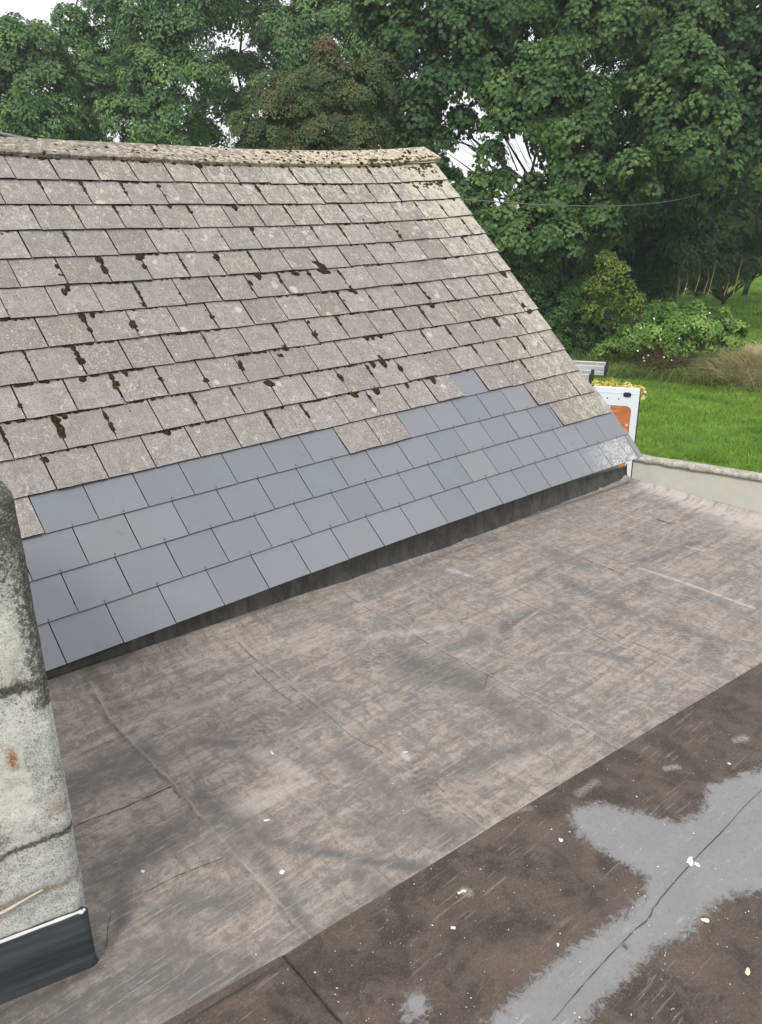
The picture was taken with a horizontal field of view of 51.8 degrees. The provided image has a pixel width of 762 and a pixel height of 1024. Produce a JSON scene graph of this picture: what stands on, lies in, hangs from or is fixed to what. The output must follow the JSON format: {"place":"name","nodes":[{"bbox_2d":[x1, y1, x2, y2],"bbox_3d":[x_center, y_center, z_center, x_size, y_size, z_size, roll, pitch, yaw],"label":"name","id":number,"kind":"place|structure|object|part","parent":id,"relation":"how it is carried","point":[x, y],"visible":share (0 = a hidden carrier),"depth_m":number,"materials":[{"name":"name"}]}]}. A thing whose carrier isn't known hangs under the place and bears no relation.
{"place":"outdoors","nodes":[
{"label":"outdoors","id":0,"kind":"place"},
{"bbox_2d":[0,137,641,679],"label":"pitched roof","id":1,"kind":"structure","parent":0,"point":[236,381],"depth_m":5.57,"materials":[{"name":"stone"}]},
{"bbox_2d":[0,132,28,137],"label":"service cable","id":2,"kind":"object","parent":1,"relation":"attached to","point":[6,134],"visible":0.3,"depth_m":6.89,"materials":[{"name":"grey"}]},
{"bbox_2d":[461,194,698,205],"bbox_3d":[5.712,-7.052,17.638,0.014,0.311,22.587,10,24,26],"label":"overhead cable","id":3,"kind":"object","parent":1,"relation":"attached to","point":[559,205],"visible":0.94,"depth_m":11.92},
{"bbox_2d":[0,0,758,209],"label":"sky","id":4,"kind":"structure","parent":0,"point":[30,10],"materials":[{"name":"white"}]},
{"bbox_2d":[482,211,761,472],"bbox_3d":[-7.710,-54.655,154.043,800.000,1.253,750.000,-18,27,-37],"label":"ground","id":5,"kind":"structure","parent":0,"point":[706,422],"depth_m":21.37,"materials":[{"name":"green plant"}]},
{"bbox_2d":[0,9,91,140],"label":"ash tree","id":6,"kind":"object","parent":5,"relation":"on","point":[25,59],"visible":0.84,"depth_m":35.48,"materials":[{"name":"green plant"}]},
{"bbox_2d":[49,0,142,141],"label":"ash tree","id":7,"kind":"object","parent":5,"relation":"on","point":[97,66],"visible":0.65,"depth_m":37.62,"materials":[{"name":"green plant"}]},
{"bbox_2d":[91,0,245,146],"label":"ash tree","id":8,"kind":"object","parent":5,"relation":"on","point":[168,30],"visible":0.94,"depth_m":36.19,"materials":[{"name":"green plant"}]},
{"bbox_2d":[182,0,283,147],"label":"ash tree","id":9,"kind":"object","parent":5,"relation":"on","point":[243,65],"visible":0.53,"depth_m":40.51,"materials":[{"name":"green plant"}]},
{"bbox_2d":[224,37,402,150],"bbox_3d":[-2.270,-10.565,27.988,6.142,11.009,2.835,-1,21,-2],"label":"hawthorn tree","id":10,"kind":"object","parent":5,"relation":"on","point":[306,121],"visible":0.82,"depth_m":26.10,"materials":[{"name":"green plant"}]},
{"bbox_2d":[238,0,403,149],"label":"ash tree","id":11,"kind":"object","parent":5,"relation":"on","point":[302,32],"visible":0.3,"depth_m":38.04,"materials":[{"name":"green plant"}]},
{"bbox_2d":[0,475,761,1023],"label":"flat roof extension","id":12,"kind":"object","parent":5,"relation":"on","point":[510,773],"visible":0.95,"depth_m":3.36,"materials":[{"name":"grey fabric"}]},
{"bbox_2d":[0,480,97,1004],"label":"rendered stack","id":13,"kind":"object","parent":12,"relation":"on","point":[46,938],"visible":1,"depth_m":2.36,"materials":[{"name":"concrete"}]},
{"bbox_2d":[344,0,523,183],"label":"sycamore tree","id":14,"kind":"object","parent":5,"relation":"on","point":[479,46],"visible":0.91,"depth_m":26.64,"materials":[{"name":"green plant"}]},
{"bbox_2d":[451,0,664,319],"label":"sycamore tree","id":15,"kind":"object","parent":5,"relation":"on","point":[552,127],"visible":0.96,"depth_m":26.21,"materials":[{"name":"green plant"}]},
{"bbox_2d":[382,0,761,311],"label":"beech tree","id":16,"kind":"object","parent":5,"relation":"on","point":[674,240],"visible":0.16,"depth_m":33.53,"materials":[{"name":"green plant"}]},
{"bbox_2d":[508,233,641,360],"bbox_3d":[6.583,-7.717,28.754,6.179,4.808,3.841,-8,23,-18],"label":"holly bush","id":17,"kind":"object","parent":5,"relation":"on","point":[536,282],"visible":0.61,"depth_m":28.16,"materials":[{"name":"green plant"}]},
{"bbox_2d":[575,249,648,361],"bbox_3d":[7.911,-6.878,27.316,2.566,4.308,1.098,5,22,13],"label":"hazel bush","id":18,"kind":"object","parent":5,"relation":"on","point":[588,290],"visible":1,"depth_m":26.93,"materials":[{"name":"green plant"}]},
{"bbox_2d":[591,378,646,402],"bbox_3d":[4.824,-1.714,16.853,1.502,2.378,0.505,5,22,13],"label":"goldenrod bush","id":19,"kind":"object","parent":5,"relation":"on","point":[609,382],"visible":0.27,"depth_m":16.36,"materials":[{"name":"yellow plant"}]},
{"bbox_2d":[594,226,702,321],"bbox_3d":[12.233,-11.253,37.545,5.840,4.868,2.615,5,22,13],"label":"ivy thicket","id":20,"kind":"object","parent":5,"relation":"on","point":[662,285],"visible":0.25,"depth_m":36.84,"materials":[{"name":"green plant"}]},
{"bbox_2d":[599,340,707,378],"bbox_3d":[9.551,-5.424,27.377,5.169,1.372,5.722,7,23,20],"label":"dead grass clump","id":21,"kind":"object","parent":5,"relation":"on","point":[657,355],"visible":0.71,"depth_m":26.95,"materials":[{"name":"brown plant"}]},
{"bbox_2d":[591,288,749,361],"bbox_3d":[10.441,-6.462,27.788,5.187,3.206,5.153,-18,27,-37],"label":"bramble bush","id":22,"kind":"object","parent":5,"relation":"on","point":[695,323],"visible":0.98,"depth_m":26.59,"materials":[{"name":"green plant"}]},
{"bbox_2d":[673,270,680,310],"bbox_3d":[13.215,-9.728,35.045,0.150,2.021,0.139,-7,22,-17],"label":"fence post","id":23,"kind":"object","parent":5,"relation":"on","point":[677,289],"visible":0.56,"depth_m":34.92,"materials":[{"name":"wood"}]},
{"bbox_2d":[620,0,746,274],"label":"sycamore tree","id":24,"kind":"object","parent":5,"relation":"on","point":[683,57],"visible":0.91,"depth_m":25.90,"materials":[{"name":"green plant"}]},
{"bbox_2d":[632,454,761,512],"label":"garden wall","id":25,"kind":"structure","parent":5,"relation":"on","point":[737,487],"depth_m":15.41,"materials":[{"name":"beige concrete"}]},
{"bbox_2d":[646,156,761,305],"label":"hedge","id":26,"kind":"object","parent":5,"relation":"on","point":[732,248],"visible":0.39,"depth_m":43.01,"materials":[{"name":"green plant"}]},
{"bbox_2d":[649,337,761,391],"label":"dry grass clump","id":27,"kind":"object","parent":5,"relation":"on","point":[746,361],"visible":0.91,"depth_m":25.61,"materials":[{"name":"beige plant"}]},
{"bbox_2d":[683,257,742,294],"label":"dry stalks","id":28,"kind":"object","parent":5,"relation":"on","point":[711,281],"visible":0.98,"depth_m":27.71,"materials":[{"name":"brown plant"}]},
{"bbox_2d":[696,0,761,295],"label":"sycamore tree","id":29,"kind":"object","parent":5,"relation":"on","point":[744,32],"visible":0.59,"depth_m":28.69,"materials":[{"name":"green plant"}]},
{"bbox_2d":[570,344,761,390],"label":"bank grass","id":30,"kind":"structure","parent":0,"point":[615,369],"depth_m":26.77,"materials":[{"name":"green plant"}]},
{"bbox_2d":[585,273,761,358],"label":"field grass","id":31,"kind":"structure","parent":0,"point":[755,288],"depth_m":44.91,"materials":[{"name":"green plant"}]},
{"label":"yard","id":32,"kind":"structure","parent":0,"visible":0},
{"bbox_2d":[593,386,640,477],"bbox_3d":[1.027,-0.931,13.993,6.564,2.883,1.976,7,23,18],"label":"van","id":33,"kind":"object","parent":32,"relation":"on","point":[623,403],"visible":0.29,"depth_m":13.56,"materials":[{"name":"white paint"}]},
{"bbox_3d":[4.058,-1.130,13.876,0.809,2.173,0.056,7,23,18],"label":"open rear door","id":34,"kind":"part","parent":33,"relation":"part of","materials":[{"name":"white paint"}]},
{"bbox_3d":[1.405,-2.238,13.330,2.360,0.105,1.800,7,23,18],"label":"roof rack","id":35,"kind":"object","parent":33,"relation":"on","visible":0},
{"bbox_2d":[580,369,593,383],"bbox_3d":[1.786,-2.321,12.975,3.335,0.175,0.426,7,23,18],"label":"ladder","id":36,"kind":"object","parent":35,"relation":"on","point":[588,374],"visible":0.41,"depth_m":12.57,"materials":[{"name":"metal"}]},
{"bbox_2d":[573,360,608,375],"bbox_3d":[2.196,-2.672,14.120,3.635,0.175,0.426,7,23,18],"label":"ladder","id":37,"kind":"object","parent":35,"relation":"on","point":[599,368],"visible":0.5,"depth_m":13.47,"materials":[{"name":"metal"}]}
]}

